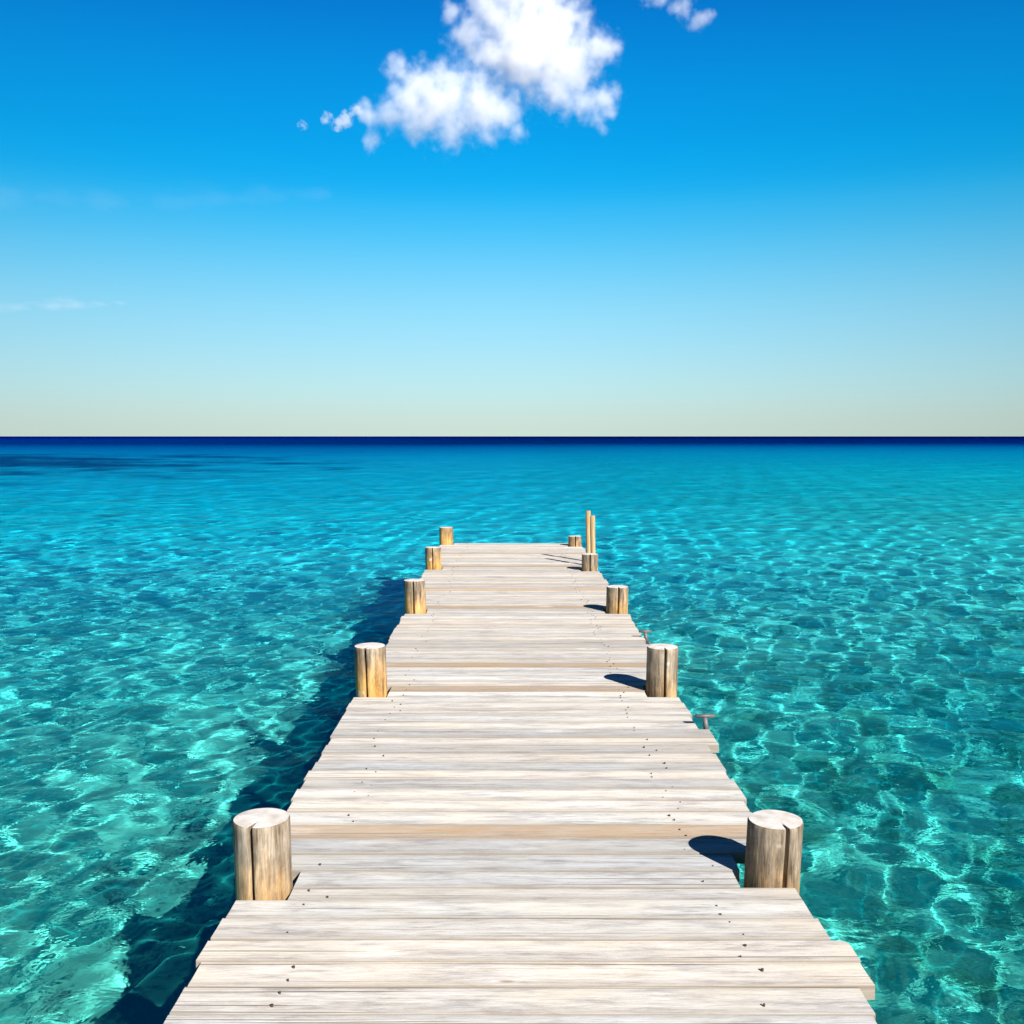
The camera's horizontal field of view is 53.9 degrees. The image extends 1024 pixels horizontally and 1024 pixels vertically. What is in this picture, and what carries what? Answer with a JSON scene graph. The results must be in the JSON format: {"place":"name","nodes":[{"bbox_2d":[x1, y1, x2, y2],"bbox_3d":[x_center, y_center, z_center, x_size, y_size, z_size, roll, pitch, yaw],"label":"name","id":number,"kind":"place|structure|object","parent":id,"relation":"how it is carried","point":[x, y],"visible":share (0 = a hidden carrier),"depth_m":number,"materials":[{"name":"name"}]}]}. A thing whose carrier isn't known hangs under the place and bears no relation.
{"place":"outdoors","nodes":[
{"label":"outdoors","id":0,"kind":"place"},
{"bbox_2d":[0,436,1023,1023],"bbox_3d":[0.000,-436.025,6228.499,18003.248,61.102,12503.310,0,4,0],"label":"water","id":1,"kind":"structure","parent":0,"point":[188,624],"depth_m":10.64,"materials":[{"name":"teal liquid"}]},
{"bbox_2d":[232,808,292,899],"bbox_3d":[-0.868,3.025,3.792,0.279,3.858,0.214,0,4,0],"label":"mooring post","id":2,"kind":"object","parent":1,"relation":"in","point":[262,853],"visible":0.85,"depth_m":3.58,"materials":[{"name":"wood"}]},
{"bbox_2d":[354,642,386,696],"bbox_3d":[-0.851,2.794,6.550,0.309,3.904,0.202,1,4,12],"label":"mooring post","id":3,"kind":"object","parent":1,"relation":"in","point":[370,671],"visible":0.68,"depth_m":6.34,"materials":[{"name":"brown wood"}]},
{"bbox_2d":[404,579,425,613],"bbox_3d":[-0.853,2.574,9.550,0.313,3.894,0.199,0,4,0],"label":"mooring post","id":4,"kind":"object","parent":1,"relation":"in","point":[415,596],"visible":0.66,"depth_m":9.34,"materials":[{"name":"brown wood"}]},
{"bbox_2d":[425,546,441,569],"bbox_3d":[-0.934,2.359,12.556,0.273,3.870,0.204,0,4,0],"label":"mooring post","id":5,"kind":"object","parent":1,"relation":"in","point":[432,557],"visible":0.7,"depth_m":12.34,"materials":[{"name":"brown wood"}]},
{"bbox_2d":[439,527,452,544],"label":"mooring post","id":6,"kind":"object","parent":1,"relation":"in","point":[445,535],"visible":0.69,"depth_m":15.15,"materials":[{"name":"brown wood"}]},
{"bbox_2d":[568,535,581,546],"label":"mooring post","id":7,"kind":"object","parent":1,"relation":"in","point":[574,540],"visible":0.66,"depth_m":14.95,"materials":[{"name":"brown wood"}]},
{"bbox_2d":[586,511,590,552],"bbox_3d":[1.006,2.109,13.246,0.096,4.265,0.064,0,4,0],"label":"thin pole","id":8,"kind":"object","parent":1,"relation":"in","point":[588,514],"visible":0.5,"depth_m":13.08,"materials":[{"name":"beige wood"}]},
{"bbox_2d":[582,553,597,570],"bbox_3d":[0.930,2.404,12.401,0.236,3.804,0.205,0,4,0],"label":"mooring post","id":9,"kind":"object","parent":1,"relation":"in","point":[589,561],"visible":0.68,"depth_m":12.19,"materials":[{"name":"brown wood"}]},
{"bbox_2d":[590,515,594,552],"bbox_3d":[1.021,2.159,12.758,0.087,4.240,0.064,0,4,0],"label":"thin pole","id":10,"kind":"object","parent":1,"relation":"in","point":[592,533],"visible":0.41,"depth_m":12.59,"materials":[{"name":"beige wood"}]},
{"bbox_2d":[606,585,627,613],"bbox_3d":[0.943,2.604,9.514,0.281,3.838,0.204,-1,4,-16],"label":"mooring post","id":11,"kind":"object","parent":1,"relation":"in","point":[616,599],"visible":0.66,"depth_m":9.31,"materials":[{"name":"brown wood"}]},
{"bbox_2d":[646,644,677,696],"bbox_3d":[0.926,2.798,6.596,0.276,3.890,0.202,0,4,0],"label":"mooring post","id":12,"kind":"object","parent":1,"relation":"in","point":[661,670],"visible":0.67,"depth_m":6.39,"materials":[{"name":"brown wood"}]},
{"bbox_2d":[744,810,802,893],"bbox_3d":[0.905,3.042,3.877,0.359,3.812,0.202,-1,4,-10],"label":"mooring post","id":13,"kind":"object","parent":1,"relation":"in","point":[773,853],"visible":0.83,"depth_m":3.68,"materials":[{"name":"wood"}]},
{"bbox_2d":[163,543,876,1023],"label":"wooden pier","id":14,"kind":"structure","parent":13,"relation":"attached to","point":[519,797],"depth_m":3.90,"materials":[{"name":"wood"}]},
{"bbox_2d":[639,630,651,644],"bbox_3d":[1.082,1.016,8.179,0.104,0.117,0.075,0,4,0],"label":"mooring cleat","id":15,"kind":"object","parent":14,"relation":"on","point":[645,632],"visible":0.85,"depth_m":8.17,"materials":[{"name":"metal"}]},
{"bbox_2d":[695,714,714,728],"bbox_3d":[1.088,1.201,5.686,0.110,0.122,0.075,0,4,0],"label":"mooring cleat","id":16,"kind":"object","parent":14,"relation":"attached to","point":[705,720],"visible":0.48,"depth_m":5.67,"materials":[{"name":"metal"}]},
{"bbox_2d":[0,0,1023,435],"label":"sky","id":17,"kind":"structure","parent":0,"point":[218,217],"materials":[{"name":"blue"}]}
]}

